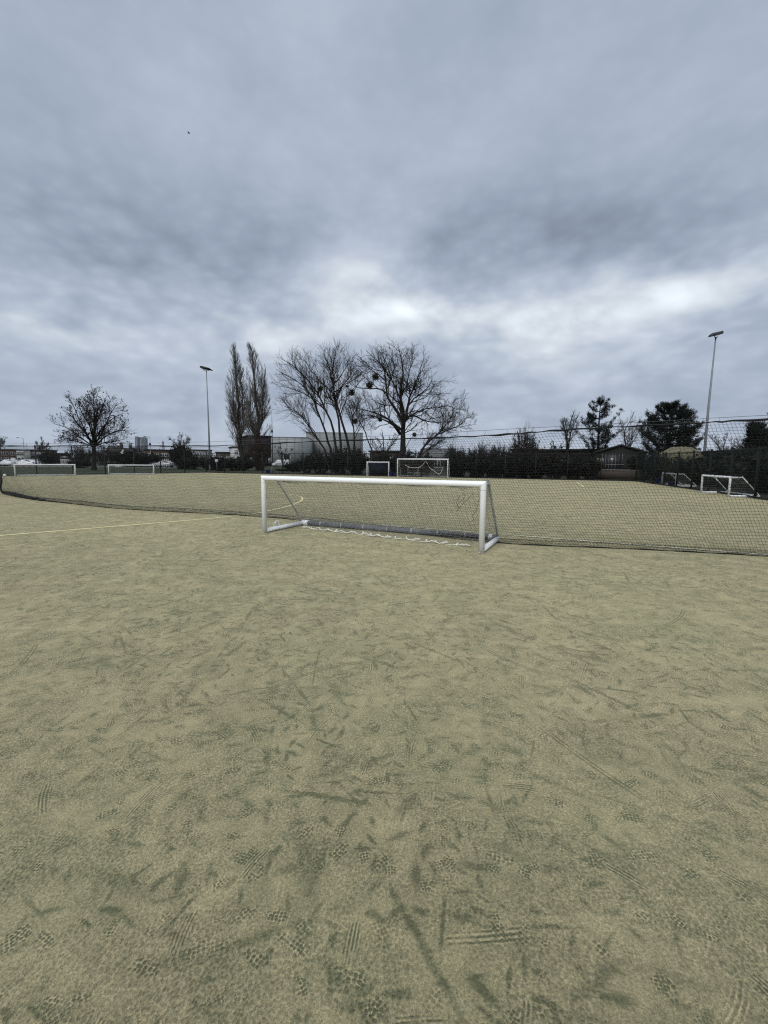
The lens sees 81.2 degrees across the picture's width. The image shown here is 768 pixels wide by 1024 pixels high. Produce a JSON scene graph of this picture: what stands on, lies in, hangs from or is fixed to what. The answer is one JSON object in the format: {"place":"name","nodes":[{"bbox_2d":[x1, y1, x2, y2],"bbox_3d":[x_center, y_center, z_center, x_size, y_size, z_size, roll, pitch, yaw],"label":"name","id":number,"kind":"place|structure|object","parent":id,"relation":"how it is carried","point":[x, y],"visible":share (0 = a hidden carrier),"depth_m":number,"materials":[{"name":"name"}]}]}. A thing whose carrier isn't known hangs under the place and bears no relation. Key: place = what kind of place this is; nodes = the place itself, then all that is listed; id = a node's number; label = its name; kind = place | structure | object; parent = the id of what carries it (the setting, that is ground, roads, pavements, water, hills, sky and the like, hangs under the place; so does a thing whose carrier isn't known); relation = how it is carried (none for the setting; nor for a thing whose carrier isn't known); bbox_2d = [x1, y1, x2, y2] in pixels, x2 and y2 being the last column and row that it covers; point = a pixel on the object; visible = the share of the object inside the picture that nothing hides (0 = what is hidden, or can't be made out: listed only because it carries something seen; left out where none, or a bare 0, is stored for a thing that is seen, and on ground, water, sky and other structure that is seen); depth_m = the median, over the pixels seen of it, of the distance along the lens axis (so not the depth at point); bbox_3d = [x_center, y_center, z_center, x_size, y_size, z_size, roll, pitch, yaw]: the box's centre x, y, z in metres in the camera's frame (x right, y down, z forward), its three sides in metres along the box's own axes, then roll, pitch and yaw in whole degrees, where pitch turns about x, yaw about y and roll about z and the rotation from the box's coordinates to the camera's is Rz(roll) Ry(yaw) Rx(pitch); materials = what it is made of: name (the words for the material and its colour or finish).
{"place":"outdoors","nodes":[
{"label":"outdoors","id":0,"kind":"place"},
{"bbox_2d":[2,465,176,466],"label":"car park","id":1,"kind":"structure","parent":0,"point":[106,466],"depth_m":104.80,"materials":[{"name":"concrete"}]},
{"bbox_2d":[16,460,39,465],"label":"parked car","id":2,"kind":"object","parent":1,"relation":"on","point":[29,461],"visible":0.3,"depth_m":90.70,"materials":[{"name":"metal"}]},
{"bbox_2d":[36,449,60,463],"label":"shrub","id":3,"kind":"object","parent":1,"relation":"on","point":[48,456],"visible":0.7,"depth_m":103.29,"materials":[{"name":"green plant"}]},
{"bbox_2d":[62,443,96,460],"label":"shrub","id":4,"kind":"object","parent":1,"relation":"on","point":[76,451],"visible":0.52,"depth_m":117.60,"materials":[{"name":"green plant"}]},
{"bbox_2d":[91,444,114,464],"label":"shrub","id":5,"kind":"object","parent":1,"relation":"on","point":[102,458],"visible":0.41,"depth_m":123.21,"materials":[{"name":"green plant"}]},
{"bbox_2d":[106,447,157,466],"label":"shrub","id":6,"kind":"object","parent":1,"relation":"on","point":[130,460],"visible":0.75,"depth_m":98.12,"materials":[{"name":"green plant"}]},
{"bbox_2d":[140,452,163,466],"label":"shrub","id":7,"kind":"object","parent":1,"relation":"on","point":[156,459],"visible":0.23,"depth_m":103.51,"materials":[{"name":"green plant"}]},
{"bbox_2d":[152,461,174,466],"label":"parked car","id":8,"kind":"object","parent":1,"relation":"on","point":[162,462],"visible":0.61,"depth_m":94.72,"materials":[{"name":"silver metal"}]},
{"bbox_2d":[105,443,123,463],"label":"house","id":9,"kind":"structure","parent":0,"point":[114,462],"depth_m":165.78,"materials":[{"name":"brown brick"}]},
{"bbox_2d":[135,436,147,453],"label":"tower block","id":10,"kind":"structure","parent":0,"point":[142,441],"depth_m":635.62,"materials":[{"name":"grey concrete"}]},
{"bbox_2d":[241,435,271,465],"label":"warehouse","id":11,"kind":"structure","parent":0,"point":[268,448],"depth_m":129.29,"materials":[{"name":"grey metal"}]},
{"bbox_2d":[271,437,312,463],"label":"warehouse","id":12,"kind":"structure","parent":0,"point":[303,440],"depth_m":163.97,"materials":[{"name":"metal"}]},
{"bbox_2d":[306,432,362,456],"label":"warehouse","id":13,"kind":"structure","parent":0,"point":[321,436],"depth_m":184.89,"materials":[{"name":"grey metal"}]},
{"bbox_2d":[0,460,762,499],"bbox_3d":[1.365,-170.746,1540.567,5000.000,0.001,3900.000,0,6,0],"label":"ground","id":14,"kind":"structure","parent":0,"point":[114,471],"depth_m":65.48,"materials":[{"name":"green plant"}]},
{"bbox_2d":[0,449,16,459],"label":"flats","id":15,"kind":"structure","parent":14,"relation":"on","point":[7,452],"depth_m":174.18,"materials":[{"name":"red brick"}]},
{"bbox_2d":[16,449,30,459],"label":"flats","id":16,"kind":"structure","parent":14,"relation":"on","point":[20,453],"depth_m":170.09,"materials":[{"name":"brown brick"}]},
{"bbox_2d":[26,449,57,459],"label":"flats","id":17,"kind":"structure","parent":14,"relation":"on","point":[33,454],"depth_m":174.18,"materials":[{"name":"brown brick"}]},
{"bbox_2d":[35,437,50,449],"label":"bare tree","id":18,"kind":"object","parent":14,"relation":"on","point":[41,443],"visible":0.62,"depth_m":183.01,"materials":[{"name":"brown plant"}]},
{"bbox_2d":[66,458,90,467],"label":"shrub","id":19,"kind":"object","parent":14,"relation":"on","point":[84,464],"visible":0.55,"depth_m":82.80,"materials":[{"name":"green plant"}]},
{"bbox_2d":[49,384,136,469],"bbox_3d":[-41.822,-12.184,65.071,10.607,12.649,14.460,-6,9,-43],"label":"plane tree","id":20,"kind":"object","parent":14,"relation":"on","point":[94,418],"visible":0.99,"depth_m":64.06,"materials":[{"name":"brown plant"}]},
{"bbox_2d":[3,466,198,467],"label":"kerb","id":21,"kind":"structure","parent":14,"relation":"on","point":[109,467],"depth_m":90.28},
{"bbox_2d":[143,449,170,460],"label":"terrace","id":22,"kind":"structure","parent":14,"relation":"on","point":[165,455],"depth_m":150.35,"materials":[{"name":"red brick"}]},
{"bbox_2d":[167,432,190,445],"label":"bare tree","id":23,"kind":"object","parent":14,"relation":"on","point":[187,438],"visible":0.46,"depth_m":89.19,"materials":[{"name":"brown plant"}]},
{"bbox_2d":[167,439,193,468],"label":"shrub","id":24,"kind":"object","parent":14,"relation":"on","point":[181,451],"visible":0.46,"depth_m":78.42,"materials":[{"name":"green plant"}]},
{"bbox_2d":[175,452,201,469],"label":"shrub","id":25,"kind":"object","parent":14,"relation":"on","point":[187,463],"visible":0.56,"depth_m":76.42,"materials":[{"name":"green plant"}]},
{"bbox_2d":[191,449,212,458],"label":"office","id":26,"kind":"structure","parent":14,"relation":"on","point":[201,454],"depth_m":210.48,"materials":[{"name":"grey concrete"}]},
{"bbox_2d":[200,366,212,470],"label":"floodlight","id":27,"kind":"object","parent":14,"relation":"on","point":[206,369],"visible":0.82,"depth_m":68.65,"materials":[{"name":"grey metal"}]},
{"bbox_2d":[196,454,218,469],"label":"shrub","id":28,"kind":"object","parent":14,"relation":"on","point":[202,462],"visible":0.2,"depth_m":72.83,"materials":[{"name":"green plant"}]},
{"bbox_2d":[204,454,234,470],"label":"shrub","id":29,"kind":"object","parent":14,"relation":"on","point":[218,463],"visible":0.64,"depth_m":66.71,"materials":[{"name":"green plant"}]},
{"bbox_2d":[228,446,239,458],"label":"office","id":30,"kind":"structure","parent":14,"relation":"on","point":[234,449],"depth_m":121.43,"materials":[{"name":"white"}]},
{"bbox_2d":[224,342,253,467],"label":"poplar tree","id":31,"kind":"object","parent":14,"relation":"on","point":[237,417],"visible":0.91,"depth_m":75.93,"materials":[{"name":"brown plant"}]},
{"bbox_2d":[223,455,261,470],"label":"shrub","id":32,"kind":"object","parent":14,"relation":"on","point":[246,465],"visible":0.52,"depth_m":68.95,"materials":[{"name":"green plant"}]},
{"bbox_2d":[240,341,272,469],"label":"poplar tree","id":33,"kind":"object","parent":14,"relation":"on","point":[256,397],"visible":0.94,"depth_m":73.84,"materials":[{"name":"brown plant"}]},
{"bbox_2d":[246,432,272,469],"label":"shrub","id":34,"kind":"object","parent":14,"relation":"on","point":[263,450],"visible":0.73,"depth_m":72.90,"materials":[{"name":"green plant"}]},
{"bbox_2d":[274,445,292,463],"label":"bare tree","id":35,"kind":"object","parent":14,"relation":"on","point":[283,454],"visible":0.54,"depth_m":73.48,"materials":[{"name":"brown plant"}]},
{"bbox_2d":[283,460,301,471],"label":"shrub","id":36,"kind":"object","parent":14,"relation":"on","point":[295,467],"visible":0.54,"depth_m":64.93,"materials":[{"name":"green plant"}]},
{"bbox_2d":[371,429,398,455],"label":"bare tree","id":37,"kind":"object","parent":14,"relation":"on","point":[387,449],"visible":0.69,"depth_m":65.19,"materials":[{"name":"brown plant"}]},
{"bbox_2d":[368,450,405,459],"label":"bungalow","id":38,"kind":"object","parent":14,"relation":"on","point":[390,451],"visible":0.06,"depth_m":78.61,"materials":[{"name":"red brick"}]},
{"bbox_2d":[418,448,455,472],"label":"bungalow","id":39,"kind":"object","parent":14,"relation":"on","point":[438,463],"visible":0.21,"depth_m":69.32,"materials":[{"name":"grey brick"}]},
{"bbox_2d":[542,440,563,457],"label":"bare tree","id":40,"kind":"object","parent":14,"relation":"on","point":[554,447],"visible":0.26,"depth_m":57.20,"materials":[{"name":"brown plant"}]},
{"bbox_2d":[528,449,594,475],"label":"shed","id":41,"kind":"structure","parent":14,"relation":"on","point":[562,450],"depth_m":56.91,"materials":[{"name":"brown"}]},
{"bbox_2d":[558,412,580,456],"bbox_3d":[22.822,-8.577,55.334,2.852,8.277,3.099,0,6,0],"label":"bare tree","id":42,"kind":"object","parent":14,"relation":"on","point":[570,427],"visible":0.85,"depth_m":55.05,"materials":[{"name":"grey plant"}]},
{"bbox_2d":[574,396,623,458],"bbox_3d":[25.748,-9.164,54.330,4.941,9.685,5.175,0,6,0],"label":"pine tree","id":43,"kind":"object","parent":14,"relation":"on","point":[593,418],"visible":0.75,"depth_m":53.70,"materials":[{"name":"green plant"}]},
{"bbox_2d":[593,445,648,476],"bbox_3d":[27.345,-5.921,52.333,5.366,3.707,7.500,3,7,24],"label":"hut","id":44,"kind":"object","parent":14,"relation":"on","point":[609,459],"visible":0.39,"depth_m":49.20,"materials":[{"name":"brown wood"}]},
{"bbox_2d":[602,454,623,469],"bbox_3d":[25.168,-5.507,49.448,2.434,1.925,0.100,3,7,24],"label":"window","id":45,"kind":"structure","parent":44,"relation":"in","point":[609,458],"depth_m":49.43,"materials":[{"name":"grey glass"}]},
{"bbox_2d":[616,411,643,445],"bbox_3d":[34.557,-9.732,63.143,4.361,9.064,4.154,0,6,0],"label":"bare tree","id":46,"kind":"object","parent":14,"relation":"on","point":[627,436],"visible":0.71,"depth_m":62.81,"materials":[{"name":"grey plant"}]},
{"bbox_2d":[626,447,657,479],"bbox_3d":[25.700,-4.821,44.167,2.992,3.345,3.149,-6,9,-44],"label":"shrub","id":47,"kind":"object","parent":14,"relation":"on","point":[633,458],"visible":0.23,"depth_m":44.05,"materials":[{"name":"green plant"}]},
{"bbox_2d":[646,450,672,480],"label":"shrub","id":48,"kind":"object","parent":14,"relation":"on","point":[656,463],"visible":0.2,"depth_m":41.36,"materials":[{"name":"green plant"}]},
{"bbox_2d":[653,456,681,481],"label":"shrub","id":49,"kind":"object","parent":14,"relation":"on","point":[675,460],"visible":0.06,"depth_m":40.72,"materials":[{"name":"green plant"}]},
{"bbox_2d":[635,400,708,457],"bbox_3d":[32.761,-8.402,51.458,7.566,8.921,7.173,0,6,0],"label":"pine tree","id":50,"kind":"object","parent":14,"relation":"on","point":[681,413],"visible":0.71,"depth_m":50.17,"materials":[{"name":"green plant"}]},
{"bbox_2d":[658,447,704,461],"bbox_3d":[30.197,-4.982,45.703,6.167,3.322,5.363,1,6,5],"label":"shelter","id":51,"kind":"object","parent":14,"relation":"on","point":[682,449],"visible":0.12,"depth_m":44.51,"materials":[{"name":"beige"}]},
{"bbox_2d":[703,331,723,450],"bbox_3d":[32.745,-10.590,45.060,1.013,14.651,0.871,-3,7,-28],"label":"floodlight","id":52,"kind":"object","parent":14,"relation":"on","point":[714,334],"visible":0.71,"depth_m":44.84,"materials":[{"name":"grey metal"}]},
{"bbox_2d":[708,430,743,449],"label":"bare tree","id":53,"kind":"object","parent":14,"relation":"on","point":[717,442],"visible":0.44,"depth_m":61.37,"materials":[{"name":"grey plant"}]},
{"bbox_2d":[730,437,744,448],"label":"bare tree","id":54,"kind":"object","parent":14,"relation":"on","point":[736,443],"visible":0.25,"depth_m":57.81,"materials":[{"name":"grey plant"}]},
{"bbox_2d":[0,473,767,1023],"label":"pitch","id":55,"kind":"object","parent":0,"point":[250,773],"visible":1,"depth_m":2.34,"materials":[{"name":"sand"}]},
{"bbox_2d":[13,464,75,476],"bbox_3d":[-31.486,-3.908,41.674,4.556,1.102,1.416,-5,8,-40],"label":"goal","id":56,"kind":"object","parent":55,"relation":"on","point":[43,469],"visible":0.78,"depth_m":41.67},
{"bbox_2d":[0,445,206,475],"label":"fence","id":57,"kind":"object","parent":55,"relation":"on","point":[184,450],"visible":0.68,"depth_m":46.73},
{"bbox_2d":[108,465,154,474],"bbox_3d":[-26.490,-4.443,46.969,4.202,1.067,1.411,-4,8,-32],"label":"goal","id":58,"kind":"object","parent":55,"relation":"on","point":[153,473],"visible":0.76,"depth_m":46.93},
{"bbox_2d":[0,490,302,535],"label":"line marking","id":59,"kind":"object","parent":55,"relation":"on","point":[159,522],"visible":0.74,"depth_m":11.07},
{"bbox_2d":[367,462,389,475],"bbox_3d":[-0.574,-4.695,48.668,2.493,1.602,1.005,2,7,12],"label":"goal","id":60,"kind":"object","parent":55,"relation":"on","point":[379,466],"visible":0.63,"depth_m":48.62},
{"bbox_2d":[261,474,499,553],"bbox_3d":[-0.157,-0.108,9.265,4.834,1.258,1.500,3,7,25],"label":"goal","id":61,"kind":"object","parent":55,"relation":"on","point":[485,487],"visible":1,"depth_m":9.09,"materials":[{"name":"white metal"}]},
{"bbox_2d":[0,415,767,556],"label":"dividing net","id":62,"kind":"object","parent":55,"relation":"on","point":[15,494],"visible":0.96,"depth_m":9.64,"materials":[{"name":"fabric"}]},
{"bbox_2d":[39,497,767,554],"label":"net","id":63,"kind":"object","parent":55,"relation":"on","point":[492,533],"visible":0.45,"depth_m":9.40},
{"bbox_2d":[206,452,637,480],"bbox_3d":[-0.059,-5.132,48.328,48.271,2.555,0.098,3,7,21],"label":"fence","id":64,"kind":"object","parent":55,"relation":"on","point":[395,453],"visible":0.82,"depth_m":46.70,"materials":[{"name":"metal"}]},
{"bbox_2d":[397,458,449,477],"bbox_3d":[4.148,-4.631,46.836,5.408,1.990,1.514,2,7,17],"label":"goal","id":65,"kind":"object","parent":55,"relation":"on","point":[398,462],"visible":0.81,"depth_m":46.68,"materials":[{"name":"white metal"}]},
{"bbox_2d":[635,446,767,498],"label":"fence","id":66,"kind":"object","parent":55,"relation":"on","point":[758,459],"visible":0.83,"depth_m":26.05,"materials":[{"name":"metal"}]},
{"bbox_2d":[700,474,759,497],"bbox_3d":[17.625,-1.369,22.887,1.350,1.012,3.258,2,7,15],"label":"goal","id":67,"kind":"object","parent":55,"relation":"on","point":[730,479],"visible":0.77,"depth_m":22.07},
{"bbox_2d":[0,0,767,462],"label":"sky","id":68,"kind":"structure","parent":0,"point":[562,203],"materials":[{"name":"grey"}]},
{"bbox_2d":[245,472,616,480],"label":"soil","id":69,"kind":"structure","parent":0,"point":[365,473],"depth_m":50.49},
{"bbox_2d":[297,454,310,472],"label":"shrub","id":70,"kind":"object","parent":69,"relation":"on","point":[304,464],"visible":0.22,"depth_m":58.27,"materials":[{"name":"green plant"}]},
{"bbox_2d":[305,448,330,473],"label":"shrub","id":71,"kind":"object","parent":69,"relation":"on","point":[312,463],"visible":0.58,"depth_m":56.45,"materials":[{"name":"green plant"}]},
{"bbox_2d":[267,339,372,472],"bbox_3d":[-8.415,-14.447,61.142,15.507,18.086,8.526,0,6,0],"label":"multi stem tree","id":72,"kind":"object","parent":69,"relation":"on","point":[313,388],"visible":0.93,"depth_m":60.35,"materials":[{"name":"brown plant"}]},
{"bbox_2d":[326,445,348,473],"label":"shrub","id":73,"kind":"object","parent":69,"relation":"on","point":[338,468],"visible":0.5,"depth_m":55.03,"materials":[{"name":"green plant"}]},
{"bbox_2d":[341,447,369,474],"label":"shrub","id":74,"kind":"object","parent":69,"relation":"on","point":[351,465],"visible":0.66,"depth_m":53.96,"materials":[{"name":"green plant"}]},
{"bbox_2d":[372,451,398,474],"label":"shrub","id":75,"kind":"object","parent":69,"relation":"on","point":[384,457],"visible":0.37,"depth_m":51.63,"materials":[{"name":"green plant"}]},
{"bbox_2d":[341,339,468,471],"bbox_3d":[2.714,-14.089,58.853,17.373,17.710,11.292,0,6,0],"label":"oak tree","id":76,"kind":"object","parent":69,"relation":"on","point":[403,416],"visible":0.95,"depth_m":58.27,"materials":[{"name":"brown plant"}]},
{"bbox_2d":[393,450,417,475],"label":"shrub","id":77,"kind":"object","parent":69,"relation":"on","point":[407,466],"visible":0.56,"depth_m":50.97,"materials":[{"name":"green plant"}]},
{"bbox_2d":[415,449,435,475],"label":"shrub","id":78,"kind":"object","parent":69,"relation":"on","point":[425,465],"visible":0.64,"depth_m":50.30,"materials":[{"name":"green plant"}]},
{"bbox_2d":[405,395,477,471],"bbox_3d":[7.747,-9.799,56.227,6.428,9.705,8.104,-5,8,-40],"label":"leaning tree","id":79,"kind":"object","parent":69,"relation":"on","point":[447,420],"visible":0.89,"depth_m":56.21,"materials":[{"name":"brown plant"}]},
{"bbox_2d":[441,443,458,475],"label":"shrub","id":80,"kind":"object","parent":69,"relation":"on","point":[450,448],"visible":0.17,"depth_m":50.56,"materials":[{"name":"green plant"}]},
{"bbox_2d":[441,448,468,476],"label":"shrub","id":81,"kind":"object","parent":69,"relation":"on","point":[456,469],"visible":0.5,"depth_m":47.93,"materials":[{"name":"green plant"}]},
{"bbox_2d":[455,444,468,476],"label":"shrub","id":82,"kind":"object","parent":69,"relation":"on","point":[460,449],"visible":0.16,"depth_m":49.57,"materials":[{"name":"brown plant"}]},
{"bbox_2d":[466,443,484,476],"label":"shrub","id":83,"kind":"object","parent":69,"relation":"on","point":[473,452],"visible":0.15,"depth_m":48.47,"materials":[{"name":"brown plant"}]},
{"bbox_2d":[462,450,489,476],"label":"shrub","id":84,"kind":"object","parent":69,"relation":"on","point":[479,465],"visible":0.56,"depth_m":47.16,"materials":[{"name":"green plant"}]},
{"bbox_2d":[479,444,500,476],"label":"shrub","id":85,"kind":"object","parent":69,"relation":"on","point":[487,456],"visible":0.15,"depth_m":47.38,"materials":[{"name":"green plant"}]},
{"bbox_2d":[482,450,511,477],"bbox_3d":[11.651,-5.058,46.271,3.268,3.121,3.440,1,6,0],"label":"shrub","id":86,"kind":"object","parent":69,"relation":"on","point":[491,462],"visible":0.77,"depth_m":45.58,"materials":[{"name":"green plant"}]},
{"bbox_2d":[493,440,508,476],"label":"shrub","id":87,"kind":"object","parent":69,"relation":"on","point":[498,449],"visible":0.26,"depth_m":46.98,"materials":[{"name":"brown plant"}]},
{"bbox_2d":[499,444,515,477],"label":"shrub","id":88,"kind":"object","parent":69,"relation":"on","point":[507,455],"visible":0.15,"depth_m":46.42,"materials":[{"name":"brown plant"}]},
{"bbox_2d":[502,449,527,477],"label":"shrub","id":89,"kind":"object","parent":69,"relation":"on","point":[516,468],"visible":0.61,"depth_m":45.12,"materials":[{"name":"green plant"}]},
{"bbox_2d":[511,420,542,477],"bbox_3d":[14.964,-6.638,47.496,3.490,6.058,3.428,-5,8,-40],"label":"shrub","id":90,"kind":"object","parent":69,"relation":"on","point":[527,440],"visible":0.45,"depth_m":46.96,"materials":[{"name":"brown plant"}]},
{"bbox_2d":[522,448,549,477],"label":"shrub","id":91,"kind":"object","parent":69,"relation":"on","point":[531,465],"visible":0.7,"depth_m":44.01,"materials":[{"name":"green plant"}]},
{"bbox_2d":[539,449,572,478],"bbox_3d":[16.883,-4.786,44.234,3.435,3.117,3.264,-2,7,-22],"label":"shrub","id":92,"kind":"object","parent":69,"relation":"on","point":[552,459],"visible":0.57,"depth_m":43.65,"materials":[{"name":"green plant"}]},
{"bbox_2d":[561,448,591,478],"bbox_3d":[18.621,-4.688,43.791,3.227,3.049,3.397,-3,7,-29],"label":"shrub","id":93,"kind":"object","parent":69,"relation":"on","point":[575,465],"visible":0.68,"depth_m":43.05,"materials":[{"name":"green plant"}]},
{"bbox_2d":[580,454,604,478],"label":"shrub","id":94,"kind":"object","parent":69,"relation":"on","point":[591,467],"visible":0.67,"depth_m":42.64,"materials":[{"name":"green plant"}]},
{"bbox_2d":[595,470,642,479],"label":"wall","id":95,"kind":"structure","parent":69,"relation":"on","point":[605,474],"depth_m":44.56,"materials":[{"name":"brown brick"}]},
{"bbox_2d":[637,481,767,499],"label":"soil","id":96,"kind":"structure","parent":0,"point":[717,487],"depth_m":28.10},
{"bbox_2d":[661,473,696,486],"bbox_3d":[21.095,-2.333,32.067,1.350,0.942,2.782,2,7,14],"label":"goal","id":97,"kind":"object","parent":96,"relation":"on","point":[678,479],"visible":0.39,"depth_m":31.93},
{"bbox_2d":[667,456,698,481],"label":"shrub","id":98,"kind":"object","parent":96,"relation":"on","point":[679,469],"visible":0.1,"depth_m":37.73,"materials":[{"name":"green plant"}]},
{"bbox_2d":[674,448,724,483],"bbox_3d":[26.099,-3.698,35.774,5.134,2.982,4.877,-2,7,-24],"label":"shrub","id":99,"kind":"object","parent":96,"relation":"on","point":[686,469],"visible":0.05,"depth_m":35.92,"materials":[{"name":"green plant"}]},
{"bbox_2d":[685,446,762,484],"bbox_3d":[25.813,-3.486,33.857,4.949,2.982,5.518,-4,8,-32],"label":"shrub","id":100,"kind":"object","parent":96,"relation":"on","point":[686,465],"visible":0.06,"depth_m":34.41,"materials":[{"name":"green plant"}]},
{"bbox_2d":[698,445,764,487],"bbox_3d":[24.527,-3.152,30.779,4.949,2.982,5.518,0,6,-1],"label":"shrub","id":101,"kind":"object","parent":96,"relation":"on","point":[725,480],"visible":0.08,"depth_m":31.39,"materials":[{"name":"green plant"}]},
{"bbox_2d":[705,443,767,489],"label":"shrub","id":102,"kind":"object","parent":96,"relation":"on","point":[715,466],"visible":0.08,"depth_m":28.41,"materials":[{"name":"green plant"}]},
{"bbox_2d":[716,446,767,492],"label":"shrub","id":103,"kind":"object","parent":96,"relation":"on","point":[752,466],"visible":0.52,"depth_m":24.73,"materials":[{"name":"green plant"}]},
{"bbox_2d":[739,421,767,484],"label":"pine tree","id":104,"kind":"object","parent":96,"relation":"on","point":[757,439],"visible":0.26,"depth_m":32.25,"materials":[{"name":"green plant"}]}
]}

